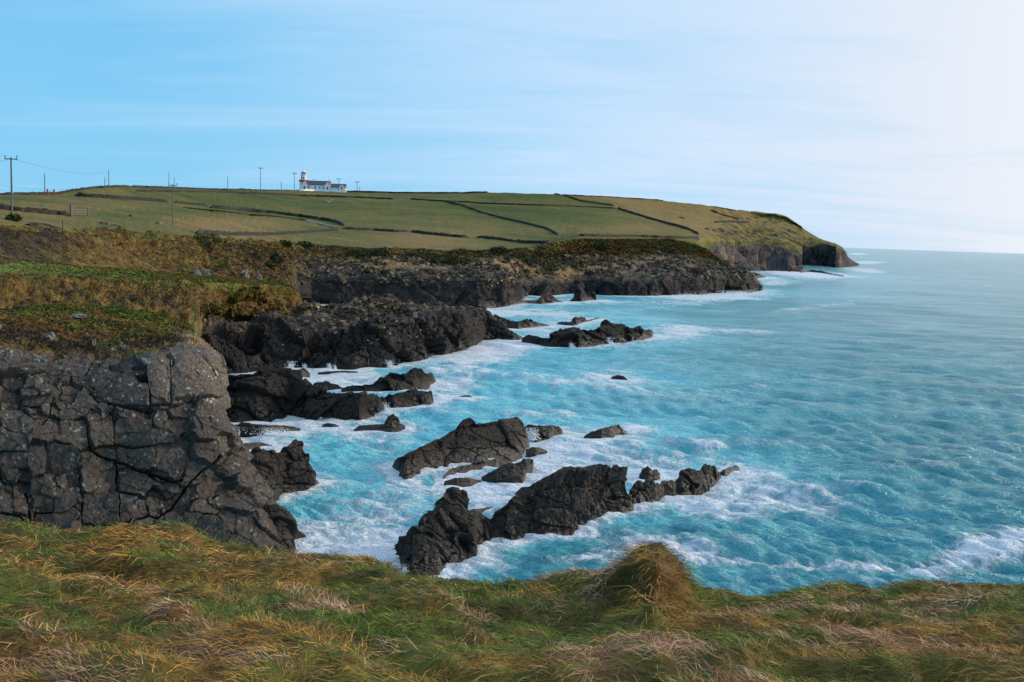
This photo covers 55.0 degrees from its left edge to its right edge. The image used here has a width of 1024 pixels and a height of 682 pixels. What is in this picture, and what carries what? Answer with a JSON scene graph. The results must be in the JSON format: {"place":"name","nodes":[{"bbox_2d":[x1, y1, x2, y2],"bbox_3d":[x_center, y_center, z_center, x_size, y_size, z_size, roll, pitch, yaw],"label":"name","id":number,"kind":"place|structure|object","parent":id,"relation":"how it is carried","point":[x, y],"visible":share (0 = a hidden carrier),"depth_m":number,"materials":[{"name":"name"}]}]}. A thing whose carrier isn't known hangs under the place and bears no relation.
{"place":"outdoors","nodes":[
{"label":"outdoors","id":0,"kind":"place"},
{"bbox_2d":[0,305,288,551],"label":"sea cliff","id":1,"kind":"structure","parent":0,"point":[128,437],"depth_m":59.33,"materials":[{"name":"stone"}]},
{"bbox_2d":[30,353,42,361],"bbox_3d":[-28.606,1.090,59.168,0.756,0.746,0.574,1,6,-6],"label":"boulder","id":2,"kind":"object","parent":1,"relation":"on","point":[36,358],"visible":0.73,"depth_m":59.02,"materials":[{"name":"grey stone"}]},
{"bbox_2d":[44,332,54,340],"bbox_3d":[-30.524,-0.127,64.979,0.669,1.033,0.831,4,6,15],"label":"boulder","id":3,"kind":"object","parent":1,"relation":"on","point":[50,336],"visible":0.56,"depth_m":64.82,"materials":[{"name":"stone"}]},
{"bbox_2d":[71,313,87,318],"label":"boulder","id":4,"kind":"object","parent":1,"relation":"on","point":[80,316],"visible":0.96,"depth_m":77.36,"materials":[{"name":"grey stone"}]},
{"bbox_2d":[0,303,198,355],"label":"cliff top grass","id":5,"kind":"structure","parent":1,"relation":"on","point":[179,323],"depth_m":76.18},
{"bbox_2d":[118,342,124,348],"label":"boulder","id":6,"kind":"object","parent":1,"relation":"on","point":[121,345],"visible":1,"depth_m":65.27,"materials":[{"name":"grey stone"}]},
{"bbox_2d":[141,357,151,364],"bbox_3d":[-22.795,1.241,61.406,0.617,0.522,0.749,5,7,27],"label":"boulder","id":7,"kind":"object","parent":1,"relation":"on","point":[145,361],"visible":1,"depth_m":61.19,"materials":[{"name":"grey stone"}]},
{"bbox_2d":[0,260,302,336],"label":"grass terrace","id":8,"kind":"structure","parent":0,"point":[235,305],"depth_m":108.48,"materials":[{"name":"plant"}]},
{"bbox_2d":[0,259,304,319],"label":"terrace grass","id":9,"kind":"structure","parent":8,"relation":"on","point":[201,278],"depth_m":121.19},
{"bbox_2d":[193,269,201,274],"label":"boulder","id":10,"kind":"object","parent":8,"relation":"on","point":[196,272],"visible":0.44,"depth_m":161.48,"materials":[{"name":"stone"}]},
{"bbox_2d":[201,269,210,275],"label":"boulder","id":11,"kind":"object","parent":8,"relation":"on","point":[205,272],"visible":0.44,"depth_m":164.74,"materials":[{"name":"stone"}]},
{"bbox_2d":[239,269,249,278],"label":"boulder","id":12,"kind":"object","parent":8,"relation":"on","point":[245,273],"visible":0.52,"depth_m":178.64,"materials":[{"name":"stone"}]},
{"bbox_2d":[255,270,261,279],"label":"boulder","id":13,"kind":"object","parent":8,"relation":"on","point":[258,276],"visible":0.53,"depth_m":181.84,"materials":[{"name":"stone"}]},
{"bbox_2d":[201,296,521,373],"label":"rock promontory","id":14,"kind":"structure","parent":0,"point":[345,352],"depth_m":154.77,"materials":[{"name":"stone"}]},
{"bbox_2d":[202,294,490,347],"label":"loose stone","id":15,"kind":"object","parent":14,"relation":"on","point":[347,308],"visible":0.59,"depth_m":170.47,"materials":[{"name":"grey stone"}]},
{"bbox_2d":[0,223,761,306],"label":"coast slope","id":16,"kind":"structure","parent":0,"point":[459,291],"depth_m":284.10,"materials":[{"name":"plant"}]},
{"bbox_2d":[193,232,223,246],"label":"gorse bush","id":17,"kind":"object","parent":16,"relation":"on","point":[215,240],"visible":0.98,"depth_m":195.93,"materials":[{"name":"green plant"}]},
{"bbox_2d":[265,260,275,269],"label":"gorse bush","id":18,"kind":"object","parent":16,"relation":"on","point":[271,265],"visible":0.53,"depth_m":220.63,"materials":[{"name":"green plant"}]},
{"bbox_2d":[269,251,283,264],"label":"gorse bush","id":19,"kind":"object","parent":16,"relation":"on","point":[276,256],"visible":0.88,"depth_m":232.88,"materials":[{"name":"green plant"}]},
{"bbox_2d":[280,240,292,247],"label":"gorse bush","id":20,"kind":"object","parent":16,"relation":"on","point":[287,243],"visible":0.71,"depth_m":285.24,"materials":[{"name":"green plant"}]},
{"bbox_2d":[298,239,313,247],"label":"gorse bush","id":21,"kind":"object","parent":16,"relation":"on","point":[307,244],"visible":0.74,"depth_m":306.02,"materials":[{"name":"green plant"}]},
{"bbox_2d":[347,248,372,257],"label":"gorse bush","id":22,"kind":"object","parent":16,"relation":"on","point":[358,250],"visible":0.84,"depth_m":316.57,"materials":[{"name":"green plant"}]},
{"bbox_2d":[371,247,388,257],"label":"gorse bush","id":23,"kind":"object","parent":16,"relation":"on","point":[377,251],"visible":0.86,"depth_m":313.33,"materials":[{"name":"green plant"}]},
{"bbox_2d":[0,224,763,287],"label":"slope grass","id":24,"kind":"structure","parent":16,"relation":"on","point":[684,248],"depth_m":311.00,"materials":[{"name":"plant"}]},
{"bbox_2d":[406,250,433,258],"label":"gorse bush","id":25,"kind":"object","parent":16,"relation":"on","point":[419,253],"visible":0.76,"depth_m":323.80,"materials":[{"name":"green plant"}]},
{"bbox_2d":[427,254,454,263],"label":"gorse bush","id":26,"kind":"object","parent":16,"relation":"on","point":[442,258],"visible":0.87,"depth_m":312.95,"materials":[{"name":"green plant"}]},
{"bbox_2d":[447,254,470,264],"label":"gorse bush","id":27,"kind":"object","parent":16,"relation":"on","point":[461,257],"visible":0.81,"depth_m":314.77,"materials":[{"name":"green plant"}]},
{"bbox_2d":[488,246,510,252],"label":"gorse bush","id":28,"kind":"object","parent":16,"relation":"on","point":[503,249],"visible":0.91,"depth_m":366.72,"materials":[{"name":"green plant"}]},
{"bbox_2d":[291,250,755,289],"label":"ledge stone","id":29,"kind":"object","parent":16,"relation":"on","point":[705,269],"visible":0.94,"depth_m":313.11,"materials":[{"name":"black stone"}]},
{"bbox_2d":[514,253,543,263],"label":"gorse bush","id":30,"kind":"object","parent":16,"relation":"on","point":[525,256],"visible":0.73,"depth_m":368.92,"materials":[{"name":"green plant"}]},
{"bbox_2d":[535,254,561,272],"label":"gorse bush","id":31,"kind":"object","parent":16,"relation":"on","point":[551,261],"visible":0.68,"depth_m":380.20,"materials":[{"name":"green plant"}]},
{"bbox_2d":[558,258,590,268],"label":"gorse bush","id":32,"kind":"object","parent":16,"relation":"on","point":[581,264],"visible":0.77,"depth_m":397.96,"materials":[{"name":"green plant"}]},
{"bbox_2d":[590,242,610,250],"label":"gorse bush","id":33,"kind":"object","parent":16,"relation":"on","point":[599,245],"visible":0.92,"depth_m":447.11,"materials":[{"name":"green plant"}]},
{"bbox_2d":[633,242,647,247],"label":"gorse bush","id":34,"kind":"object","parent":16,"relation":"on","point":[640,244],"visible":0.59,"depth_m":491.05,"materials":[{"name":"green plant"}]},
{"bbox_2d":[655,246,677,253],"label":"gorse bush","id":35,"kind":"object","parent":16,"relation":"on","point":[672,249],"visible":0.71,"depth_m":487.48,"materials":[{"name":"green plant"}]},
{"bbox_2d":[0,186,802,271],"bbox_3d":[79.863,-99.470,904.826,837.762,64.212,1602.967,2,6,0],"label":"hillside","id":36,"kind":"structure","parent":0,"point":[745,246],"depth_m":560.37,"materials":[{"name":"plant"}]},
{"bbox_2d":[4,156,17,213],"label":"power pole","id":37,"kind":"object","parent":36,"relation":"on","point":[11,158],"visible":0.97,"depth_m":147.06,"materials":[{"name":"wood"}]},
{"bbox_2d":[4,213,22,221],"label":"gorse bush","id":38,"kind":"object","parent":36,"relation":"on","point":[16,217],"visible":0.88,"depth_m":143.97,"materials":[{"name":"green plant"}]},
{"bbox_2d":[0,203,69,215],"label":"stone wall","id":39,"kind":"structure","parent":36,"relation":"on","point":[34,210],"depth_m":179.03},
{"bbox_2d":[25,222,54,227],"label":"stone wall","id":40,"kind":"structure","parent":36,"relation":"on","point":[36,223],"depth_m":141.70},
{"bbox_2d":[1,185,130,194],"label":"stone wall","id":41,"kind":"structure","parent":36,"relation":"on","point":[42,193],"depth_m":333.83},
{"bbox_2d":[69,205,88,216],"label":"field gate","id":42,"kind":"structure","parent":36,"relation":"on","point":[71,211],"depth_m":189.67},
{"bbox_2d":[75,192,167,201],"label":"stone wall","id":43,"kind":"structure","parent":36,"relation":"on","point":[79,194],"depth_m":345.04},
{"bbox_2d":[168,183,176,226],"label":"power pole","id":44,"kind":"object","parent":36,"relation":"on","point":[172,185],"visible":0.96,"depth_m":222.00,"materials":[{"name":"wood"}]},
{"bbox_2d":[136,189,242,192],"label":"stone wall","id":45,"kind":"structure","parent":36,"relation":"on","point":[188,191],"depth_m":486.45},
{"bbox_2d":[174,201,207,205],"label":"stone wall","id":46,"kind":"structure","parent":36,"relation":"on","point":[189,203],"depth_m":415.05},
{"bbox_2d":[131,185,277,190],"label":"stone wall","id":47,"kind":"structure","parent":36,"relation":"on","point":[141,186],"depth_m":540.74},
{"bbox_2d":[187,207,337,226],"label":"lane","id":48,"kind":"structure","parent":36,"relation":"on","point":[278,216],"depth_m":441.32,"materials":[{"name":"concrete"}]},
{"bbox_2d":[194,228,337,235],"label":"stone wall","id":49,"kind":"structure","parent":36,"relation":"on","point":[223,233],"depth_m":286.51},
{"bbox_2d":[210,205,343,225],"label":"stone wall","id":50,"kind":"structure","parent":36,"relation":"on","point":[274,212],"depth_m":472.61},
{"bbox_2d":[299,169,306,189],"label":"lighthouse","id":51,"kind":"object","parent":36,"relation":"on","point":[303,174],"visible":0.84,"depth_m":769.68,"materials":[{"name":"white paint"}]},
{"bbox_2d":[301,179,330,189],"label":"cottage","id":52,"kind":"structure","parent":36,"relation":"on","point":[315,185],"depth_m":763.01,"materials":[{"name":"paint"}]},
{"bbox_2d":[241,191,392,198],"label":"stone wall","id":53,"kind":"structure","parent":36,"relation":"on","point":[264,193],"depth_m":682.65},
{"bbox_2d":[299,189,346,192],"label":"boundary wall","id":54,"kind":"structure","parent":36,"relation":"on","point":[322,190],"depth_m":732.95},
{"bbox_2d":[331,184,346,190],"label":"outbuilding","id":55,"kind":"structure","parent":36,"relation":"on","point":[342,187],"depth_m":761.43,"materials":[{"name":"paint"}]},
{"bbox_2d":[342,227,407,231],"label":"stone wall","id":56,"kind":"structure","parent":36,"relation":"on","point":[376,229],"depth_m":446.98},
{"bbox_2d":[316,244,481,252],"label":"stone wall","id":57,"kind":"structure","parent":36,"relation":"on","point":[370,249],"depth_m":329.97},
{"bbox_2d":[411,230,467,237],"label":"stone wall","id":58,"kind":"structure","parent":36,"relation":"on","point":[439,234],"depth_m":444.44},
{"bbox_2d":[348,190,560,194],"bbox_3d":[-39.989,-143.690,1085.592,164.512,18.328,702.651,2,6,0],"label":"stone wall","id":59,"kind":"structure","parent":36,"relation":"on","point":[423,192],"depth_m":753.48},
{"bbox_2d":[443,200,557,234],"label":"stone wall","id":60,"kind":"structure","parent":36,"relation":"on","point":[528,223],"depth_m":595.44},
{"bbox_2d":[410,198,614,208],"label":"stone wall","id":61,"kind":"structure","parent":36,"relation":"on","point":[514,203],"depth_m":694.33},
{"bbox_2d":[476,235,564,243],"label":"stone wall","id":62,"kind":"structure","parent":36,"relation":"on","point":[525,241],"depth_m":442.68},
{"bbox_2d":[563,194,613,205],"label":"stone wall","id":63,"kind":"structure","parent":36,"relation":"on","point":[574,198],"depth_m":763.96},
{"bbox_2d":[578,233,698,239],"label":"stone wall","id":64,"kind":"structure","parent":36,"relation":"on","point":[634,235],"depth_m":554.20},
{"bbox_2d":[564,194,734,210],"bbox_3d":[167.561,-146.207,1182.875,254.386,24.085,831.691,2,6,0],"label":"stone wall","id":65,"kind":"structure","parent":36,"relation":"on","point":[629,198],"depth_m":829.66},
{"bbox_2d":[617,207,698,234],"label":"stone wall","id":66,"kind":"structure","parent":36,"relation":"on","point":[668,223],"depth_m":706.50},
{"bbox_2d":[710,210,738,219],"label":"stone wall","id":67,"kind":"structure","parent":36,"relation":"on","point":[714,211],"depth_m":861.88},
{"bbox_2d":[714,220,749,222],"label":"stone wall","id":68,"kind":"structure","parent":36,"relation":"on","point":[730,221],"depth_m":839.03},
{"bbox_2d":[0,517,1023,681],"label":"grass bank","id":69,"kind":"structure","parent":0,"point":[616,581],"depth_m":5.09,"materials":[{"name":"plant"}]},
{"bbox_2d":[0,0,1023,253],"label":"sky","id":70,"kind":"structure","parent":0,"point":[873,124],"materials":[{"name":"blue"}]},
{"bbox_2d":[230,248,1023,596],"bbox_3d":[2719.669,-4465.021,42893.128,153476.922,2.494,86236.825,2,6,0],"label":"sea","id":71,"kind":"structure","parent":0,"point":[862,422],"depth_m":111.60,"materials":[{"name":"liquid"}]},
{"bbox_2d":[243,442,271,449],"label":"sea rock","id":72,"kind":"object","parent":71,"relation":"in","point":[252,445],"visible":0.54,"depth_m":94.29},
{"bbox_2d":[235,422,299,437],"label":"sea rock","id":73,"kind":"object","parent":71,"relation":"in","point":[248,428],"visible":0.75,"depth_m":99.71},
{"bbox_2d":[225,362,312,422],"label":"rock ledge","id":74,"kind":"object","parent":71,"relation":"in","point":[270,392],"visible":0.79,"depth_m":109.07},
{"bbox_2d":[242,427,301,435],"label":"sea spray","id":75,"kind":"object","parent":71,"relation":"on","point":[274,433],"visible":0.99,"depth_m":99.73,"materials":[{"name":"white liquid"}]},
{"bbox_2d":[263,504,297,551],"bbox_3d":[-15.245,12.722,64.385,2.396,4.465,4.563,0,6,-13],"label":"sea rock","id":76,"kind":"object","parent":71,"relation":"in","point":[284,521],"visible":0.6,"depth_m":63.57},
{"bbox_2d":[250,439,318,500],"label":"sea rock","id":77,"kind":"object","parent":71,"relation":"in","point":[288,469],"visible":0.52,"depth_m":79.08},
{"bbox_2d":[292,368,309,377],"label":"sea rock","id":78,"kind":"object","parent":71,"relation":"in","point":[305,372],"visible":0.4,"depth_m":141.70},
{"bbox_2d":[296,530,306,538],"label":"sea rock","id":79,"kind":"object","parent":71,"relation":"in","point":[300,535],"visible":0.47,"depth_m":67.23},
{"bbox_2d":[313,381,341,389],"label":"sea rock","id":80,"kind":"object","parent":71,"relation":"in","point":[330,386],"visible":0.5,"depth_m":131.08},
{"bbox_2d":[322,423,338,426],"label":"sea rock","id":81,"kind":"object","parent":71,"relation":"in","point":[329,425],"visible":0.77,"depth_m":105.81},
{"bbox_2d":[318,371,357,374],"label":"sea rock","id":82,"kind":"object","parent":71,"relation":"in","point":[325,372],"visible":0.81,"depth_m":145.36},
{"bbox_2d":[304,384,385,419],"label":"rock ledge","id":83,"kind":"object","parent":71,"relation":"in","point":[321,401],"visible":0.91,"depth_m":110.03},
{"bbox_2d":[353,414,404,431],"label":"sea rock","id":84,"kind":"object","parent":71,"relation":"in","point":[392,423],"visible":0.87,"depth_m":105.25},
{"bbox_2d":[341,367,435,391],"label":"sea rock","id":85,"kind":"object","parent":71,"relation":"in","point":[416,378],"visible":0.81,"depth_m":131.50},
{"bbox_2d":[386,360,396,366],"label":"sea spray","id":86,"kind":"object","parent":71,"relation":"on","point":[388,363],"visible":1,"depth_m":153.70,"materials":[{"name":"white liquid"}]},
{"bbox_2d":[384,389,433,407],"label":"sea rock","id":87,"kind":"object","parent":71,"relation":"in","point":[411,398],"visible":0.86,"depth_m":119.26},
{"bbox_2d":[393,486,493,576],"bbox_3d":[-4.033,12.536,65.091,4.903,5.523,11.638,6,7,35],"label":"sea rock","id":88,"kind":"object","parent":71,"relation":"in","point":[448,529],"visible":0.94,"depth_m":63.72,"materials":[{"name":"stone"}]},
{"bbox_2d":[392,416,529,479],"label":"sea rock","id":89,"kind":"object","parent":71,"relation":"in","point":[468,440],"visible":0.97,"depth_m":92.70,"materials":[{"name":"stone"}]},
{"bbox_2d":[444,478,480,486],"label":"sea rock","id":90,"kind":"object","parent":71,"relation":"in","point":[463,482],"visible":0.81,"depth_m":82.85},
{"bbox_2d":[469,506,492,515],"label":"sea rock","id":91,"kind":"object","parent":71,"relation":"in","point":[476,511],"visible":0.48,"depth_m":74.16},
{"bbox_2d":[443,453,522,478],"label":"sea rock","id":92,"kind":"object","parent":71,"relation":"in","point":[500,461],"visible":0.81,"depth_m":89.07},
{"bbox_2d":[477,300,499,307],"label":"sea rock","id":93,"kind":"object","parent":71,"relation":"in","point":[490,304],"visible":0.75,"depth_m":286.71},
{"bbox_2d":[481,458,533,482],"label":"sea rock","id":94,"kind":"object","parent":71,"relation":"in","point":[511,472],"visible":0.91,"depth_m":84.77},
{"bbox_2d":[494,314,548,328],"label":"sea rock","id":95,"kind":"object","parent":71,"relation":"in","point":[527,323],"visible":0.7,"depth_m":226.53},
{"bbox_2d":[526,427,539,440],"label":"sea spray","id":96,"kind":"object","parent":71,"relation":"on","point":[531,437],"visible":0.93,"depth_m":101.60,"materials":[{"name":"white liquid"}]},
{"bbox_2d":[526,447,546,456],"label":"sea rock","id":97,"kind":"object","parent":71,"relation":"in","point":[533,451],"visible":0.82,"depth_m":96.15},
{"bbox_2d":[512,294,562,304],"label":"sea rock","id":98,"kind":"object","parent":71,"relation":"in","point":[546,299],"visible":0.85,"depth_m":315.36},
{"bbox_2d":[524,424,562,441],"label":"sea rock","id":99,"kind":"object","parent":71,"relation":"in","point":[546,432],"visible":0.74,"depth_m":102.63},
{"bbox_2d":[490,463,632,539],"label":"sea rock","id":100,"kind":"object","parent":71,"relation":"in","point":[565,501],"visible":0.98,"depth_m":71.25,"materials":[{"name":"stone"}]},
{"bbox_2d":[557,316,598,325],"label":"sea rock","id":101,"kind":"object","parent":71,"relation":"in","point":[576,320],"visible":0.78,"depth_m":240.41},
{"bbox_2d":[570,282,596,301],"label":"sea rock","id":102,"kind":"object","parent":71,"relation":"in","point":[581,293],"visible":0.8,"depth_m":330.46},
{"bbox_2d":[522,319,652,347],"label":"sea rock","id":103,"kind":"object","parent":71,"relation":"in","point":[600,335],"visible":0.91,"depth_m":195.66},
{"bbox_2d":[584,424,629,438],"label":"sea rock","id":104,"kind":"object","parent":71,"relation":"in","point":[613,431],"visible":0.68,"depth_m":104.02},
{"bbox_2d":[611,375,626,379],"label":"sea rock","id":105,"kind":"object","parent":71,"relation":"in","point":[618,377],"visible":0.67,"depth_m":149.45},
{"bbox_2d":[624,428,637,433],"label":"sea spray","id":106,"kind":"object","parent":71,"relation":"on","point":[630,432],"visible":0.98,"depth_m":107.04,"materials":[{"name":"white liquid"}]},
{"bbox_2d":[639,466,659,480],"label":"sea rock","id":107,"kind":"object","parent":71,"relation":"in","point":[647,472],"visible":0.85,"depth_m":87.23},
{"bbox_2d":[629,479,677,503],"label":"sea rock","id":108,"kind":"object","parent":71,"relation":"in","point":[647,490],"visible":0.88,"depth_m":79.93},
{"bbox_2d":[675,463,720,494],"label":"sea rock","id":109,"kind":"object","parent":71,"relation":"in","point":[704,479],"visible":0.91,"depth_m":83.67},
{"bbox_2d":[720,465,738,475],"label":"sea rock","id":110,"kind":"object","parent":71,"relation":"in","point":[726,472],"visible":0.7,"depth_m":89.55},
{"bbox_2d":[719,290,750,293],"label":"sea spray","id":111,"kind":"object","parent":71,"relation":"on","point":[729,292],"visible":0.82,"depth_m":411.75,"materials":[{"name":"white liquid"}]},
{"bbox_2d":[738,282,762,293],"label":"sea rock","id":112,"kind":"object","parent":71,"relation":"in","point":[748,287],"visible":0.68,"depth_m":423.89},
{"bbox_2d":[750,272,764,277],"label":"sea rock","id":113,"kind":"object","parent":71,"relation":"in","point":[757,275],"visible":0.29,"depth_m":614.52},
{"bbox_2d":[790,273,840,275],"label":"sea spray","id":114,"kind":"object","parent":71,"relation":"on","point":[816,274],"visible":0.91,"depth_m":703.89,"materials":[{"name":"white liquid"}]},
{"bbox_2d":[800,270,843,276],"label":"sea rock","id":115,"kind":"object","parent":71,"relation":"in","point":[817,271],"visible":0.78,"depth_m":787.11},
{"bbox_2d":[802,228,858,266],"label":"headland tip","id":116,"kind":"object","parent":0,"point":[816,250],"visible":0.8,"depth_m":1098.43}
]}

